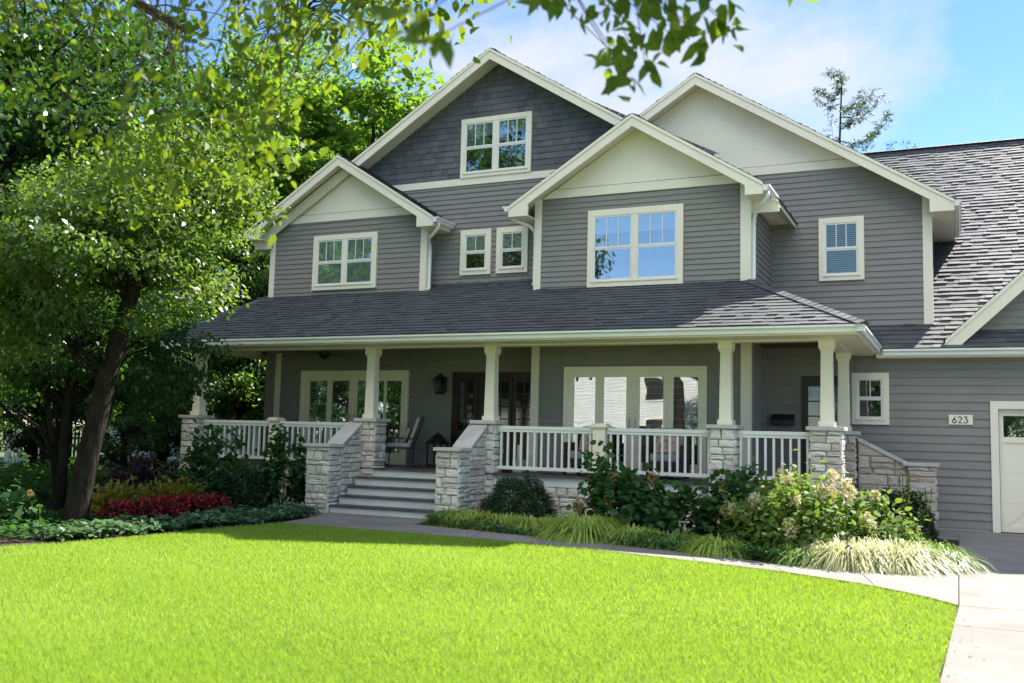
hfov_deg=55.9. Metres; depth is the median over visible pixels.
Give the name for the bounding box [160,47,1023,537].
house
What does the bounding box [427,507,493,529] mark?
grass clump
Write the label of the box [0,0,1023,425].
sky
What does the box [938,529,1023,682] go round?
driveway
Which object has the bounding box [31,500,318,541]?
pale ground cover
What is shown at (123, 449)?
broad tree
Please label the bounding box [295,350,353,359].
ceiling fan
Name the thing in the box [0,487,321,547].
planting bed
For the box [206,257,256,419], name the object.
broad tree
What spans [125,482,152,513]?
golden coleus
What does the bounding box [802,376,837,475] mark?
front door
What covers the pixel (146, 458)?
purple coleus
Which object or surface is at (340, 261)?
window
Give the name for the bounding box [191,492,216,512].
red begonia
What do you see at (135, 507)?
red begonia
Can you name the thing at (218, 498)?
red begonia
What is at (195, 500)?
red begonia
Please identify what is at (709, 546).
grass clump
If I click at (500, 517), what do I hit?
grass clump
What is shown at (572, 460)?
porch armchair
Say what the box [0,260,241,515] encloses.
tree
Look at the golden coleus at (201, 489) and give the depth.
17.63 m
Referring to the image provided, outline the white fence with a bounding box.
[3,429,97,466]
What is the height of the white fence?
1.500 m
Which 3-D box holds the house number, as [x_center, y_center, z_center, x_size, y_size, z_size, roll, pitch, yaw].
[8.187,1.428,17.605,0.400,0.180,0.040,-1,-6,25]
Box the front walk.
[283,512,957,607]
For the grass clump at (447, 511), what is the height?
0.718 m
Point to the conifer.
(850, 123)
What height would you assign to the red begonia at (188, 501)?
0.459 m
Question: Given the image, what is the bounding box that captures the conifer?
[786,67,916,152]
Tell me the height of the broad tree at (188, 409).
5.598 m
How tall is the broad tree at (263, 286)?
8.397 m
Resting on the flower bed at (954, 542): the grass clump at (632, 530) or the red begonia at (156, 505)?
the grass clump at (632, 530)
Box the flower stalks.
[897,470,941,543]
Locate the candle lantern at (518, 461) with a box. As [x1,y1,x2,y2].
[512,445,525,472]
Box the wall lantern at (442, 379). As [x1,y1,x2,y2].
[433,373,446,393]
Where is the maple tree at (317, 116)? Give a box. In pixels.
[155,38,362,452]
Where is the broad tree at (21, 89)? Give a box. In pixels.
[0,30,223,337]
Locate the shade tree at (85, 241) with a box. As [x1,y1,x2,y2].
[0,110,290,528]
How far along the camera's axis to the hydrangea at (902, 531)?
13.19 m
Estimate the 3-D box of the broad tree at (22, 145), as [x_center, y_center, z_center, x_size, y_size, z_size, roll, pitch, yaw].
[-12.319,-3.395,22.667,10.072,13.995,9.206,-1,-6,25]
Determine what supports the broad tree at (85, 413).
on the ground at (178, 460)
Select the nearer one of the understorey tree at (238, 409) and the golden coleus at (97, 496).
the golden coleus at (97, 496)
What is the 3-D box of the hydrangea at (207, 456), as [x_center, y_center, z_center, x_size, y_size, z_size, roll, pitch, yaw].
[-5.921,2.460,19.312,2.087,1.856,1.414,-1,-6,25]
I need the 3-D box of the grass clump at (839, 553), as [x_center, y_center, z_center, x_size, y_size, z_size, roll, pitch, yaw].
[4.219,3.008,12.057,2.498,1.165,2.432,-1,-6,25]
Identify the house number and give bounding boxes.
[949,415,972,424]
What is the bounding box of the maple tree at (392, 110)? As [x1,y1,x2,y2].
[236,28,445,293]
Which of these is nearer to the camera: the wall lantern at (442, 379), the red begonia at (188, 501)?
the red begonia at (188, 501)
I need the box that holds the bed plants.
[0,452,257,506]
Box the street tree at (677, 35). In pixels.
[0,0,818,254]
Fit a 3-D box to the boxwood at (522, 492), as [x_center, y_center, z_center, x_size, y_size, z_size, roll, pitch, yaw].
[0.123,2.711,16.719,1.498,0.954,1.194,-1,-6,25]
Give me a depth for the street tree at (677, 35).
5.78 m
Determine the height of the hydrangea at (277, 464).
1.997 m
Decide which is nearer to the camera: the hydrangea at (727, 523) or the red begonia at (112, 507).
the hydrangea at (727, 523)
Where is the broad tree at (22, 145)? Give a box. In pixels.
[0,0,231,392]
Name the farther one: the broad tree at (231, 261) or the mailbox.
the broad tree at (231, 261)
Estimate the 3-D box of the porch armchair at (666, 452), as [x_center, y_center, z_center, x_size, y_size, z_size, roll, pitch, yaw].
[2.776,1.997,17.280,0.780,0.900,0.740,0,-6,16]
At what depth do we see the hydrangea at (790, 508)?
12.79 m
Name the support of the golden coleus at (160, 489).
on the planting bed at (12, 540)
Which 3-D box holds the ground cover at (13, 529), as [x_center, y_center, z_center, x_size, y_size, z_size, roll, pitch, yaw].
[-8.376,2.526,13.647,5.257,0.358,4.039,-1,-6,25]
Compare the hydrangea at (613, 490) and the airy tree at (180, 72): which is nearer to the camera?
the hydrangea at (613, 490)
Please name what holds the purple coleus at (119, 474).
on the planting bed at (12, 540)
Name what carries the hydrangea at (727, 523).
on the flower bed at (954, 542)
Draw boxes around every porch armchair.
[562,426,614,474]
[642,428,690,479]
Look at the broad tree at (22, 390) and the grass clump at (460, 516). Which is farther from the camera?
the broad tree at (22, 390)
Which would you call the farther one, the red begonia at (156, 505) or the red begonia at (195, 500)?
the red begonia at (195, 500)
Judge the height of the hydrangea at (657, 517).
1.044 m
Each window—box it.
[311,232,378,290]
[459,228,491,275]
[460,111,532,178]
[495,226,528,273]
[587,203,683,287]
[818,216,864,281]
[852,373,889,424]
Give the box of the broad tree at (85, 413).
[21,292,118,457]
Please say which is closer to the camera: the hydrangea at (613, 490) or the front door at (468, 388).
the hydrangea at (613, 490)
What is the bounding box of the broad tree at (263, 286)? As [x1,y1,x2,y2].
[171,215,269,453]
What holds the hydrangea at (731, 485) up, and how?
on the flower bed at (954, 542)
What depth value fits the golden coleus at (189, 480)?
17.46 m
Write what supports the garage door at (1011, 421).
in the house at (540, 269)
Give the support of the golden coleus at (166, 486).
on the planting bed at (12, 540)
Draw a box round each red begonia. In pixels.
[98,498,134,520]
[117,498,150,516]
[132,495,164,518]
[150,498,181,518]
[152,493,185,516]
[170,493,200,515]
[179,493,208,512]
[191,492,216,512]
[206,492,232,510]
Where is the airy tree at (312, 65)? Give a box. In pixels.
[170,0,412,172]
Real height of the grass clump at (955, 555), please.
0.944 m
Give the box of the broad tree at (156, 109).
[0,0,204,472]
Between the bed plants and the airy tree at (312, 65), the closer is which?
the bed plants
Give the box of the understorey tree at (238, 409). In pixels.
[178,354,265,458]
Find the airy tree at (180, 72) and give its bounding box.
[133,47,282,281]
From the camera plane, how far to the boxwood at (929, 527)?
15.68 m
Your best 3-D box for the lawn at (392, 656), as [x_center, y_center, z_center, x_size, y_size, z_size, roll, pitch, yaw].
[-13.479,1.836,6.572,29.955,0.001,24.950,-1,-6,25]
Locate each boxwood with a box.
[202,461,279,509]
[478,472,559,518]
[872,485,939,540]
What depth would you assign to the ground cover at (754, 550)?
13.78 m
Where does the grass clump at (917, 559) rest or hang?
on the flower bed at (954, 542)
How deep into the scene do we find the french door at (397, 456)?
21.58 m
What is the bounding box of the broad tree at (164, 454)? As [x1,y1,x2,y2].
[109,301,234,472]
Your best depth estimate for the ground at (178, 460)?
43.32 m
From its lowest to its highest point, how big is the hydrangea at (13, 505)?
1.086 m
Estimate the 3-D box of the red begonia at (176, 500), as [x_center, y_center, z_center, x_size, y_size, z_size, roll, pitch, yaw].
[-5.766,2.791,16.205,0.631,0.483,0.634,2,-6,-4]
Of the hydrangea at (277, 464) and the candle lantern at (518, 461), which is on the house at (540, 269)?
the candle lantern at (518, 461)
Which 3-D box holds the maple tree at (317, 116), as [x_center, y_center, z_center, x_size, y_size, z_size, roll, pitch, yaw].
[-8.480,-3.058,32.414,8.617,15.397,8.701,4,-6,-29]
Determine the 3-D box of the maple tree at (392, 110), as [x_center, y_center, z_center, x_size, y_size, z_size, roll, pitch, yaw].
[-5.165,-3.258,35.696,9.397,16.629,9.307,2,-6,-4]
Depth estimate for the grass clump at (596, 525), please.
14.12 m
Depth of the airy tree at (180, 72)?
47.46 m
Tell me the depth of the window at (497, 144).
20.65 m
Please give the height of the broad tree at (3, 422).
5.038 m
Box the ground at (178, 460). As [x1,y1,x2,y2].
[0,424,1023,682]
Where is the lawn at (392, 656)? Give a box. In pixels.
[0,525,955,682]
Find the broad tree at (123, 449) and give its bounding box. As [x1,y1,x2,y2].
[65,337,189,470]
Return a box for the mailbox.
[771,414,794,425]
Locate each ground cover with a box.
[0,505,126,538]
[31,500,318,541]
[424,510,792,563]
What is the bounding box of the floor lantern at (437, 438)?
[426,432,448,466]
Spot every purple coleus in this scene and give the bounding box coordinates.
[94,461,137,503]
[125,455,156,499]
[128,451,161,486]
[155,461,184,485]
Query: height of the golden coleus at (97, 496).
0.764 m
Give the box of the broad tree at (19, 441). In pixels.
[0,335,94,484]
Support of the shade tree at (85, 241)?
on the planting bed at (12, 540)
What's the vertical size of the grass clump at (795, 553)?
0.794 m
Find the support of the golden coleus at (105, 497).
on the planting bed at (12, 540)
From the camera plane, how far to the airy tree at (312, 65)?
42.17 m
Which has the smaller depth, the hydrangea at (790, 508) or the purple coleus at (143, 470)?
the hydrangea at (790, 508)
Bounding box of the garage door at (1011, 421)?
[998,409,1023,532]
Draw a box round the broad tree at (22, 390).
[0,336,73,418]
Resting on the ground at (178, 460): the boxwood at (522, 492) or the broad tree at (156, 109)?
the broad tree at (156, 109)
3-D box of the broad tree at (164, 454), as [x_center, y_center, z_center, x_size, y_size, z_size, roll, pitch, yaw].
[-8.648,1.328,23.978,3.425,4.758,3.130,5,-7,-31]
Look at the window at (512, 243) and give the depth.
20.25 m
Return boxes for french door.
[299,370,409,464]
[563,366,706,478]
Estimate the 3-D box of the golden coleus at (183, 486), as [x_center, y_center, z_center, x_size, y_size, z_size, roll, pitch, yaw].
[-5.944,2.763,17.115,0.744,0.799,0.711,1,-6,2]
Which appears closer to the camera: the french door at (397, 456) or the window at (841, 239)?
the window at (841, 239)
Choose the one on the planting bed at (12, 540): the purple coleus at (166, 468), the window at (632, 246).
the purple coleus at (166, 468)
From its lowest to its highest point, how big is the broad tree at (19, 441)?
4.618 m
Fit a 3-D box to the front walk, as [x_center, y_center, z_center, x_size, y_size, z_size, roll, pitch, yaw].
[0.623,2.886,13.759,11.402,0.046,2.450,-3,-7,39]
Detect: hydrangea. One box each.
[0,479,58,528]
[173,418,257,506]
[243,412,306,508]
[566,440,691,533]
[626,478,722,534]
[679,463,766,538]
[696,504,781,544]
[703,449,894,557]
[815,480,931,544]
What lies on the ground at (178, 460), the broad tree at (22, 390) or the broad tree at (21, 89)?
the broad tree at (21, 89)
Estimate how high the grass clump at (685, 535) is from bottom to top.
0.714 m
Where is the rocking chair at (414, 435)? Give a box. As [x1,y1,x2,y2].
[384,417,424,466]
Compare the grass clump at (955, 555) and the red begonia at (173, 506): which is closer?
the grass clump at (955, 555)
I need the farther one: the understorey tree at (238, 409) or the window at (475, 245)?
the understorey tree at (238, 409)
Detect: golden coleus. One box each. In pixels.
[89,479,125,518]
[93,480,126,519]
[105,475,146,513]
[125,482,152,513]
[141,475,169,515]
[151,475,184,513]
[163,475,195,511]
[178,479,199,501]
[184,480,207,502]
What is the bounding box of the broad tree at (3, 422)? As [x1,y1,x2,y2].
[0,298,51,447]
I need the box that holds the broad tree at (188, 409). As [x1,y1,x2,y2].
[91,278,237,468]
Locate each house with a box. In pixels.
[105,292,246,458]
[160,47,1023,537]
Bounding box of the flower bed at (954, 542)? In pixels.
[426,522,958,574]
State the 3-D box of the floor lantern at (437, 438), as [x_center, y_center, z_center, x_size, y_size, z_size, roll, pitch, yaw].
[-1.555,2.252,20.078,0.466,0.720,0.466,1,-6,4]
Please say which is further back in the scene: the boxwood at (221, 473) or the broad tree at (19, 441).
the broad tree at (19, 441)
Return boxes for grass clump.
[421,507,471,524]
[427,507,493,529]
[465,510,530,531]
[495,512,552,535]
[521,509,640,544]
[594,523,665,546]
[629,528,697,551]
[673,533,758,559]
[750,542,835,568]
[778,534,919,574]
[840,534,974,579]
[887,537,1000,578]
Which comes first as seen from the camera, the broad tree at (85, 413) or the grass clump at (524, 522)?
the grass clump at (524, 522)
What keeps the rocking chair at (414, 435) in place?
on the house at (540, 269)
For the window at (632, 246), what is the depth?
18.43 m
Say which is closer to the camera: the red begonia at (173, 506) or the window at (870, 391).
the red begonia at (173, 506)
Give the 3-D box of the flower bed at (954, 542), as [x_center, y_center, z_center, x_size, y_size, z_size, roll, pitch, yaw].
[2.549,3.073,15.235,8.360,0.001,5.750,-1,-6,25]
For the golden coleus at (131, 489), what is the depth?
16.07 m
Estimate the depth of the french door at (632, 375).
18.11 m
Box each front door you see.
[451,372,530,469]
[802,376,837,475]

